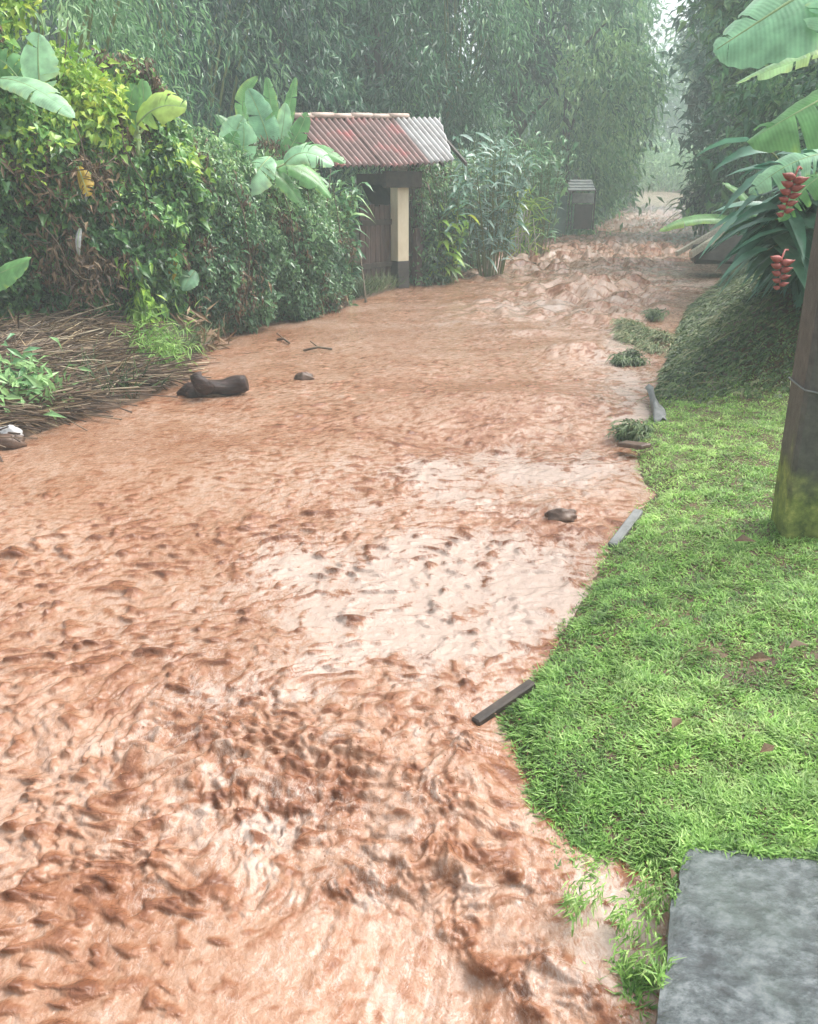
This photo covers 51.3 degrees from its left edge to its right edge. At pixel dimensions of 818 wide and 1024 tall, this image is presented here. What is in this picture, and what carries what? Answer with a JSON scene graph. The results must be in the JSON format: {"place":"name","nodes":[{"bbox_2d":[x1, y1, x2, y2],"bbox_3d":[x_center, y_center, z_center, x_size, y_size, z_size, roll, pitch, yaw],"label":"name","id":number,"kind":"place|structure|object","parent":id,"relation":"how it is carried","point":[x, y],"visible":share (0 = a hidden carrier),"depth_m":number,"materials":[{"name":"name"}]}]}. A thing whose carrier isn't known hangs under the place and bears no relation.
{"place":"outdoors","nodes":[
{"label":"outdoors","id":0,"kind":"place"},
{"bbox_2d":[0,189,723,1023],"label":"flood water","id":1,"kind":"structure","parent":0,"point":[388,485],"depth_m":3.22,"materials":[{"name":"brown liquid"}]},
{"bbox_2d":[176,371,248,397],"bbox_3d":[-1.680,-1.082,7.334,0.580,0.321,0.368,-11,24,-27],"label":"log","id":2,"kind":"object","parent":1,"relation":"in","point":[199,385],"visible":0.93,"depth_m":7.28,"materials":[{"name":"brown wood"}]},
{"bbox_2d":[276,333,289,343],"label":"twig","id":3,"kind":"object","parent":1,"relation":"on","point":[284,339],"visible":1,"depth_m":9.89,"materials":[{"name":"brown wood"}]},
{"bbox_2d":[294,371,314,379],"bbox_3d":[-0.982,-1.256,8.011,0.206,0.138,0.161,0,21,0],"label":"rock","id":4,"kind":"object","parent":1,"relation":"in","point":[305,375],"visible":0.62,"depth_m":7.96,"materials":[{"name":"stone"}]},
{"bbox_2d":[303,341,331,350],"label":"twig","id":5,"kind":"object","parent":1,"relation":"on","point":[316,347],"visible":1,"depth_m":9.36,"materials":[{"name":"brown wood"}]},
{"bbox_2d":[359,247,366,302],"bbox_3d":[-0.728,-3.737,13.494,0.039,0.831,0.952,-3,21,-8],"label":"stick","id":6,"kind":"object","parent":1,"relation":"in","point":[365,298],"visible":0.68,"depth_m":13.44,"materials":[{"name":"brown wood"}]},
{"bbox_2d":[90,650,657,908],"bbox_3d":[-0.268,0.709,2.592,1.698,0.245,1.300,13,25,31],"label":"spray","id":7,"kind":"object","parent":1,"relation":"on","point":[366,759],"visible":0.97,"depth_m":2.52,"materials":[{"name":"liquid"}]},
{"bbox_2d":[472,679,535,725],"bbox_3d":[0.329,0.656,2.934,0.309,0.047,0.036,-19,28,-40],"label":"edging board","id":8,"kind":"object","parent":1,"relation":"on","point":[485,715],"visible":0.98,"depth_m":2.92,"materials":[{"name":"grey wood"}]},
{"bbox_2d":[544,508,576,521],"bbox_3d":[0.828,0.026,4.635,0.179,0.113,0.136,0,21,0],"label":"rock","id":9,"kind":"object","parent":1,"relation":"in","point":[564,515],"visible":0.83,"depth_m":4.59,"materials":[{"name":"stone"}]},
{"bbox_2d":[554,862,648,935],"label":"grass tuft","id":10,"kind":"object","parent":1,"relation":"on","point":[569,899],"visible":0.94,"depth_m":2.10,"materials":[{"name":"green plant"}]},
{"bbox_2d":[604,346,651,368],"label":"grass tuft","id":11,"kind":"object","parent":1,"relation":"on","point":[632,358],"visible":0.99,"depth_m":8.60,"materials":[{"name":"green plant"}]},
{"bbox_2d":[627,859,671,924],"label":"grass tuft","id":12,"kind":"object","parent":1,"relation":"on","point":[649,892],"visible":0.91,"depth_m":2.12,"materials":[{"name":"green plant"}]},
{"bbox_2d":[640,306,672,321],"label":"grass tuft","id":13,"kind":"object","parent":1,"relation":"on","point":[655,315],"visible":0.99,"depth_m":11.41,"materials":[{"name":"green plant"}]},
{"bbox_2d":[56,0,715,149],"label":"sky","id":14,"kind":"structure","parent":0,"point":[673,4],"materials":[{"name":"white"}]},
{"bbox_2d":[1,173,817,897],"bbox_3d":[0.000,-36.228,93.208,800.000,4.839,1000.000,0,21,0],"label":"ground","id":15,"kind":"structure","parent":0,"point":[143,395],"depth_m":3.66,"materials":[{"name":"green plant"}]},
{"bbox_2d":[0,433,26,449],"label":"stone","id":16,"kind":"object","parent":15,"relation":"on","point":[10,443],"visible":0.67,"depth_m":5.87,"materials":[{"name":"stone"}]},
{"bbox_2d":[0,425,23,435],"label":"stone","id":17,"kind":"object","parent":16,"relation":"on","point":[11,428],"visible":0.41,"depth_m":5.92,"materials":[{"name":"grey stone"}]},
{"bbox_2d":[0,256,30,339],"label":"banana plant","id":18,"kind":"object","parent":15,"relation":"on","point":[12,272],"visible":0.94,"depth_m":7.24,"materials":[{"name":"green plant"}]},
{"bbox_2d":[0,32,74,225],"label":"banana plant","id":19,"kind":"object","parent":15,"relation":"on","point":[33,64],"visible":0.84,"depth_m":7.71,"materials":[{"name":"green plant"}]},
{"bbox_2d":[0,333,90,422],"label":"plant","id":20,"kind":"object","parent":15,"relation":"on","point":[39,382],"visible":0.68,"depth_m":6.44,"materials":[{"name":"green plant"}]},
{"bbox_2d":[0,7,221,328],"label":"hedge","id":21,"kind":"object","parent":15,"relation":"on","point":[125,233],"visible":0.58,"depth_m":8.63,"materials":[{"name":"green plant"}]},
{"bbox_2d":[0,0,58,51],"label":"creeper","id":22,"kind":"object","parent":21,"relation":"attached to","point":[15,10],"visible":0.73,"depth_m":8.10,"materials":[{"name":"green plant"}]},
{"bbox_2d":[0,107,72,207],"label":"creeper","id":23,"kind":"object","parent":21,"relation":"attached to","point":[8,135],"visible":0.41,"depth_m":7.92,"materials":[{"name":"green plant"}]},
{"bbox_2d":[0,133,130,237],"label":"dead vine","id":24,"kind":"object","parent":21,"relation":"on","point":[65,177],"visible":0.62,"depth_m":8.12,"materials":[{"name":"brown plant"}]},
{"bbox_2d":[77,166,93,196],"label":"withered leaf","id":25,"kind":"object","parent":24,"relation":"hanging from","point":[85,183],"visible":0.97,"depth_m":8.07,"materials":[{"name":"yellow plant"}]},
{"bbox_2d":[0,26,140,164],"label":"creeper","id":26,"kind":"object","parent":21,"relation":"on","point":[83,75],"visible":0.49,"depth_m":8.23,"materials":[{"name":"green plant"}]},
{"bbox_2d":[12,202,130,321],"bbox_3d":[-3.440,-2.514,8.565,1.221,1.260,0.907,0,21,0],"label":"dead vine","id":27,"kind":"object","parent":21,"relation":"attached to","point":[71,282],"visible":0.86,"depth_m":8.47,"materials":[{"name":"brown plant"}]},
{"bbox_2d":[75,228,81,255],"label":"white leaf","id":28,"kind":"object","parent":27,"relation":"attached to","point":[78,239],"visible":1,"depth_m":8.30,"materials":[{"name":"plant"}]},
{"bbox_2d":[0,123,155,280],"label":"vine stems","id":29,"kind":"object","parent":21,"relation":"attached to","point":[57,198],"visible":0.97,"depth_m":8.05,"materials":[{"name":"brown plant"}]},
{"bbox_2d":[114,255,168,333],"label":"creeper","id":30,"kind":"object","parent":21,"relation":"attached to","point":[143,303],"visible":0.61,"depth_m":8.86,"materials":[{"name":"green plant"}]},
{"bbox_2d":[119,124,221,215],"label":"creeper","id":31,"kind":"object","parent":21,"relation":"attached to","point":[209,170],"visible":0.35,"depth_m":8.92,"materials":[{"name":"green plant"}]},
{"bbox_2d":[168,253,176,279],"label":"heart leaf","id":32,"kind":"object","parent":21,"relation":"attached to","point":[173,276],"visible":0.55,"depth_m":9.11,"materials":[{"name":"brown plant"}]},
{"bbox_2d":[178,270,199,290],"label":"heart leaf","id":33,"kind":"object","parent":21,"relation":"attached to","point":[189,283],"visible":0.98,"depth_m":9.31,"materials":[{"name":"green plant"}]},
{"bbox_2d":[0,300,221,461],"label":"brush pile","id":34,"kind":"object","parent":15,"relation":"on","point":[77,333],"visible":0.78,"depth_m":7.38,"materials":[{"name":"brown plant"}]},
{"bbox_2d":[12,0,240,170],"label":"bamboo","id":35,"kind":"object","parent":15,"relation":"on","point":[92,16],"visible":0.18,"depth_m":11.28,"materials":[{"name":"green plant"}]},
{"bbox_2d":[121,79,186,240],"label":"banana plant","id":36,"kind":"object","parent":15,"relation":"on","point":[145,100],"visible":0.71,"depth_m":8.43,"materials":[{"name":"green plant"}]},
{"bbox_2d":[109,299,212,380],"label":"grass clump","id":37,"kind":"object","parent":15,"relation":"on","point":[172,346],"visible":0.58,"depth_m":7.92,"materials":[{"name":"green plant"}]},
{"bbox_2d":[158,301,238,352],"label":"dead vine","id":38,"kind":"object","parent":15,"relation":"on","point":[209,334],"visible":0.38,"depth_m":9.28,"materials":[{"name":"brown plant"}]},
{"bbox_2d":[44,0,376,201],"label":"bamboo","id":39,"kind":"object","parent":15,"relation":"on","point":[237,38],"visible":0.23,"depth_m":16.01,"materials":[{"name":"green plant"}]},
{"bbox_2d":[5,0,468,225],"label":"wood","id":40,"kind":"object","parent":15,"relation":"on","point":[190,31],"visible":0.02,"depth_m":26.35,"materials":[{"name":"green plant"}]},
{"bbox_2d":[48,262,437,404],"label":"weeds","id":41,"kind":"object","parent":15,"relation":"on","point":[371,282],"visible":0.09,"depth_m":9.14,"materials":[{"name":"green plant"}]},
{"bbox_2d":[141,117,358,335],"bbox_3d":[-1.947,-3.533,10.945,1.743,2.980,4.064,9,23,22],"label":"hedge","id":42,"kind":"object","parent":15,"relation":"on","point":[289,256],"visible":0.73,"depth_m":10.41,"materials":[{"name":"green plant"}]},
{"bbox_2d":[218,217,257,252],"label":"creeper","id":43,"kind":"object","parent":42,"relation":"attached to","point":[224,234],"visible":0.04,"depth_m":10.33,"materials":[{"name":"green plant"}]},
{"bbox_2d":[214,114,333,281],"bbox_3d":[-1.626,-3.576,10.507,1.426,2.432,0.835,8,23,21],"label":"banana plant","id":44,"kind":"object","parent":15,"relation":"on","point":[234,128],"visible":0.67,"depth_m":10.20,"materials":[{"name":"green plant"}]},
{"bbox_2d":[160,0,392,190],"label":"dark tree","id":45,"kind":"object","parent":15,"relation":"on","point":[359,61],"visible":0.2,"depth_m":19.01,"materials":[{"name":"green plant"}]},
{"bbox_2d":[215,76,345,207],"bbox_3d":[-1.620,-4.376,11.636,1.705,2.926,0.931,12,24,29],"label":"banana plant","id":46,"kind":"object","parent":15,"relation":"on","point":[276,120],"visible":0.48,"depth_m":11.25,"materials":[{"name":"green plant"}]},
{"bbox_2d":[312,170,374,269],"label":"ginger plant","id":47,"kind":"object","parent":15,"relation":"on","point":[347,200],"visible":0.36,"depth_m":12.79,"materials":[{"name":"green plant"}]},
{"bbox_2d":[334,207,368,301],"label":"ginger plant","id":48,"kind":"object","parent":15,"relation":"on","point":[353,266],"visible":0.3,"depth_m":12.86,"materials":[{"name":"green plant"}]},
{"bbox_2d":[290,112,467,287],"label":"roofed gate","id":49,"kind":"structure","parent":15,"relation":"on","point":[396,143],"depth_m":14.47,"materials":[{"name":"metal"}]},
{"bbox_2d":[359,204,391,282],"bbox_3d":[-0.530,-4.513,14.681,0.067,1.485,0.933,15,26,34],"label":"door","id":50,"kind":"structure","parent":49,"relation":"in","point":[377,237],"depth_m":14.58,"materials":[{"name":"brown wood"}]},
{"bbox_2d":[258,0,524,220],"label":"dark tree","id":51,"kind":"object","parent":15,"relation":"on","point":[428,69],"visible":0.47,"depth_m":20.36,"materials":[{"name":"green plant"}]},
{"bbox_2d":[362,148,525,286],"bbox_3d":[1.114,-6.403,18.508,1.721,3.073,8.276,7,22,17],"label":"hedge","id":52,"kind":"object","parent":15,"relation":"on","point":[422,199],"visible":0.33,"depth_m":15.58,"materials":[{"name":"green plant"}]},
{"bbox_2d":[333,0,563,196],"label":"bamboo","id":53,"kind":"object","parent":15,"relation":"on","point":[510,30],"visible":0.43,"depth_m":21.44,"materials":[{"name":"green plant"}]},
{"bbox_2d":[423,165,475,282],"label":"ginger plant","id":54,"kind":"object","parent":15,"relation":"on","point":[456,195],"visible":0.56,"depth_m":15.44,"materials":[{"name":"green plant"}]},
{"bbox_2d":[423,204,479,284],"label":"ginger plant","id":55,"kind":"object","parent":15,"relation":"on","point":[457,269],"visible":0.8,"depth_m":15.41,"materials":[{"name":"green plant"}]},
{"bbox_2d":[448,132,540,276],"bbox_3d":[1.603,-5.799,16.588,1.780,2.932,1.585,0,21,0],"label":"ginger plant","id":56,"kind":"object","parent":15,"relation":"on","point":[489,239],"visible":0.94,"depth_m":16.40,"materials":[{"name":"green plant"}]},
{"bbox_2d":[469,127,564,251],"bbox_3d":[3.355,-9.160,24.873,1.888,3.653,8.238,6,22,16],"label":"hedge","id":57,"kind":"object","parent":15,"relation":"on","point":[511,150],"visible":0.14,"depth_m":24.64,"materials":[{"name":"green plant"}]},
{"bbox_2d":[501,183,553,257],"bbox_3d":[2.746,-7.063,21.292,1.870,2.460,2.002,0,21,0],"label":"cane stand","id":58,"kind":"object","parent":15,"relation":"on","point":[521,247],"visible":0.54,"depth_m":21.01,"materials":[{"name":"green plant"}]},
{"bbox_2d":[462,0,609,149],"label":"dark tree","id":59,"kind":"object","parent":15,"relation":"on","point":[535,76],"visible":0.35,"depth_m":24.63,"materials":[{"name":"green plant"}]},
{"bbox_2d":[369,30,705,179],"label":"wood","id":60,"kind":"object","parent":15,"relation":"on","point":[671,121],"visible":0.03,"depth_m":77.59,"materials":[{"name":"green plant"}]},
{"bbox_2d":[504,131,578,254],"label":"ginger plant","id":61,"kind":"object","parent":15,"relation":"on","point":[538,249],"visible":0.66,"depth_m":21.47,"materials":[{"name":"green plant"}]},
{"bbox_2d":[471,0,673,236],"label":"roadside tree","id":62,"kind":"object","parent":15,"relation":"on","point":[596,85],"visible":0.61,"depth_m":27.71,"materials":[{"name":"green plant"}]},
{"bbox_2d":[553,180,595,233],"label":"gate","id":63,"kind":"structure","parent":15,"relation":"on","point":[583,213],"depth_m":26.04,"materials":[{"name":"grey wood"}]},
{"bbox_2d":[573,204,592,228],"bbox_3d":[5.355,-9.086,26.210,0.560,0.718,0.050,0,21,0],"label":"door","id":64,"kind":"structure","parent":63,"relation":"in","point":[583,213],"depth_m":26.18,"materials":[{"name":"grey wood"}]},
{"bbox_2d":[466,131,705,191],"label":"wood","id":65,"kind":"object","parent":15,"relation":"on","point":[675,176],"visible":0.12,"depth_m":66.06,"materials":[{"name":"green plant"}]},
{"bbox_2d":[522,0,673,218],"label":"roadside tree","id":66,"kind":"object","parent":15,"relation":"on","point":[641,15],"visible":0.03,"depth_m":35.30,"materials":[{"name":"green plant"}]},
{"bbox_2d":[554,147,644,224],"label":"hedge","id":67,"kind":"object","parent":15,"relation":"on","point":[622,206],"visible":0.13,"depth_m":38.90,"materials":[{"name":"green plant"}]},
{"bbox_2d":[608,509,642,547],"bbox_3d":[1.132,0.083,4.444,0.050,0.059,0.466,12,24,27],"label":"edging board","id":68,"kind":"object","parent":15,"relation":"on","point":[625,528],"visible":0.9,"depth_m":4.41,"materials":[{"name":"grey wood"}]},
{"bbox_2d":[605,417,654,441],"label":"grass tuft","id":69,"kind":"object","parent":15,"relation":"on","point":[632,430],"visible":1,"depth_m":6.06,"materials":[{"name":"green plant"}]},
{"bbox_2d":[617,440,650,449],"bbox_3d":[1.510,-0.450,5.722,0.100,0.058,0.217,-13,25,-31],"label":"edging board","id":70,"kind":"object","parent":15,"relation":"on","point":[634,445],"visible":1,"depth_m":5.68,"materials":[{"name":"brown wood"}]},
{"bbox_2d":[604,889,666,965],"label":"grass tuft","id":71,"kind":"object","parent":15,"relation":"on","point":[625,924],"visible":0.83,"depth_m":2.02,"materials":[{"name":"green plant"}]},
{"bbox_2d":[589,0,684,195],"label":"roadside tree","id":72,"kind":"object","parent":15,"relation":"on","point":[652,135],"visible":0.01,"depth_m":47.17,"materials":[{"name":"green plant"}]},
{"bbox_2d":[607,931,666,991],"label":"grass tuft","id":73,"kind":"object","parent":15,"relation":"on","point":[642,962],"visible":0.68,"depth_m":1.92,"materials":[{"name":"green plant"}]},
{"bbox_2d":[608,315,675,356],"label":"grass tuft","id":74,"kind":"object","parent":15,"relation":"on","point":[638,334],"visible":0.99,"depth_m":9.82,"materials":[{"name":"green plant"}]},
{"bbox_2d":[494,310,817,1023],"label":"grass","id":75,"kind":"structure","parent":15,"relation":"on","point":[717,795],"depth_m":2.89,"materials":[{"name":"green plant"}]},
{"bbox_2d":[670,867,675,877],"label":"dead leaf","id":76,"kind":"object","parent":75,"relation":"on","point":[673,873],"visible":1,"depth_m":2.07,"materials":[{"name":"brown plant"}]},
{"bbox_2d":[735,534,755,541],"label":"dead leaf","id":77,"kind":"object","parent":75,"relation":"on","point":[742,537],"visible":1,"depth_m":4.01,"materials":[{"name":"brown plant"}]},
{"bbox_2d":[748,652,771,661],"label":"dead leaf","id":78,"kind":"object","parent":75,"relation":"on","point":[759,656],"visible":1,"depth_m":3.01,"materials":[{"name":"brown plant"}]},
{"bbox_2d":[645,384,666,422],"bbox_3d":[1.962,-0.860,6.771,0.105,0.111,1.009,4,21,9],"label":"plastic strip","id":79,"kind":"object","parent":15,"relation":"on","point":[658,411],"visible":0.96,"depth_m":6.64,"materials":[{"name":"grey plastic"}]},
{"bbox_2d":[672,717,681,728],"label":"dead leaf","id":80,"kind":"object","parent":15,"relation":"on","point":[676,722],"visible":1,"depth_m":2.65,"materials":[{"name":"brown plant"}]},
{"bbox_2d":[658,181,719,235],"bbox_3d":[9.414,-9.939,28.325,2.306,2.002,2.375,3,21,9],"label":"heliconia","id":81,"kind":"object","parent":15,"relation":"on","point":[683,213],"visible":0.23,"depth_m":28.07,"materials":[{"name":"green plant"}]},
{"bbox_2d":[662,0,716,148],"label":"roadside tree","id":82,"kind":"object","parent":15,"relation":"on","point":[692,39],"visible":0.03,"depth_m":44.87,"materials":[{"name":"green plant"}]},
{"bbox_2d":[659,182,757,231],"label":"banana plant","id":83,"kind":"object","parent":15,"relation":"on","point":[697,219],"visible":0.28,"depth_m":15.66,"materials":[{"name":"green plant"}]},
{"bbox_2d":[690,235,743,263],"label":"wall","id":84,"kind":"structure","parent":15,"relation":"on","point":[718,254],"depth_m":16.46,"materials":[{"name":"grey concrete"}]},
{"bbox_2d":[675,224,722,255],"bbox_3d":[5.969,-5.563,17.350,2.005,0.584,0.050,-20,28,-41],"label":"plank","id":85,"kind":"object","parent":84,"relation":"on","point":[685,248],"visible":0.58,"depth_m":17.22,"materials":[{"name":"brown wood"}]},
{"bbox_2d":[689,232,723,257],"bbox_3d":[5.754,-5.165,16.322,0.070,0.494,1.430,19,28,41],"label":"plank","id":86,"kind":"object","parent":84,"relation":"on","point":[698,249],"visible":0.52,"depth_m":16.08,"materials":[{"name":"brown wood"}]},
{"bbox_2d":[638,262,802,405],"bbox_3d":[5.468,-3.073,11.486,3.561,1.406,12.377,8,22,20],"label":"ground cover","id":87,"kind":"object","parent":15,"relation":"on","point":[705,312],"visible":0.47,"depth_m":7.69,"materials":[{"name":"green plant"}]},
{"bbox_2d":[677,102,776,236],"bbox_3d":[9.956,-10.225,25.084,4.461,4.522,5.084,0,21,0],"label":"glossy tree","id":88,"kind":"object","parent":15,"relation":"on","point":[702,188],"visible":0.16,"depth_m":25.23,"materials":[{"name":"green plant"}]},
{"bbox_2d":[655,847,817,1023],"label":"paving slab","id":89,"kind":"structure","parent":15,"relation":"on","point":[742,933],"depth_m":1.89,"materials":[{"name":"stone"}]},
{"bbox_2d":[656,0,816,198],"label":"glossy tree","id":90,"kind":"object","parent":15,"relation":"on","point":[701,90],"visible":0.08,"depth_m":27.06,"materials":[{"name":"green plant"}]},
{"bbox_2d":[716,196,765,234],"bbox_3d":[8.016,-6.916,19.843,1.808,1.889,1.529,-11,24,-26],"label":"heliconia","id":91,"kind":"object","parent":15,"relation":"on","point":[738,233],"visible":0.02,"depth_m":19.71,"materials":[{"name":"green plant"}]},
{"bbox_2d":[669,0,817,226],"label":"glossy tree","id":92,"kind":"object","parent":15,"relation":"on","point":[726,10],"visible":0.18,"depth_m":18.05,"materials":[{"name":"green plant"}]},
{"bbox_2d":[695,137,817,303],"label":"heliconia","id":93,"kind":"object","parent":15,"relation":"on","point":[768,242],"visible":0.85,"depth_m":6.83,"materials":[{"name":"green plant"}]},
{"bbox_2d":[703,0,817,191],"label":"glossy tree","id":94,"kind":"object","parent":15,"relation":"on","point":[754,102],"visible":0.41,"depth_m":13.22,"materials":[{"name":"green plant"}]},
{"bbox_2d":[713,0,817,152],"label":"banana plant","id":95,"kind":"object","parent":15,"relation":"on","point":[781,36],"visible":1,"depth_m":4.79,"materials":[{"name":"green plant"}]},
{"bbox_2d":[760,743,774,752],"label":"dead leaf","id":96,"kind":"object","parent":15,"relation":"on","point":[766,747],"visible":1,"depth_m":2.53,"materials":[{"name":"brown plant"}]},
{"bbox_2d":[746,167,816,315],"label":"heliconia","id":97,"kind":"object","parent":15,"relation":"on","point":[793,285],"visible":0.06,"depth_m":7.65,"materials":[{"name":"green plant"}]},
{"bbox_2d":[748,149,817,221],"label":"banana plant","id":98,"kind":"object","parent":15,"relation":"on","point":[762,182],"visible":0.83,"depth_m":6.38,"materials":[{"name":"green plant"}]},
{"bbox_2d":[770,206,817,539],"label":"utility post","id":99,"kind":"object","parent":15,"relation":"on","point":[794,513],"visible":0.8,"depth_m":4.00,"materials":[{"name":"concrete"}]},
{"bbox_2d":[789,639,807,647],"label":"dead leaf","id":100,"kind":"object","parent":15,"relation":"on","point":[794,643],"visible":1,"depth_m":3.10,"materials":[{"name":"brown plant"}]}
]}

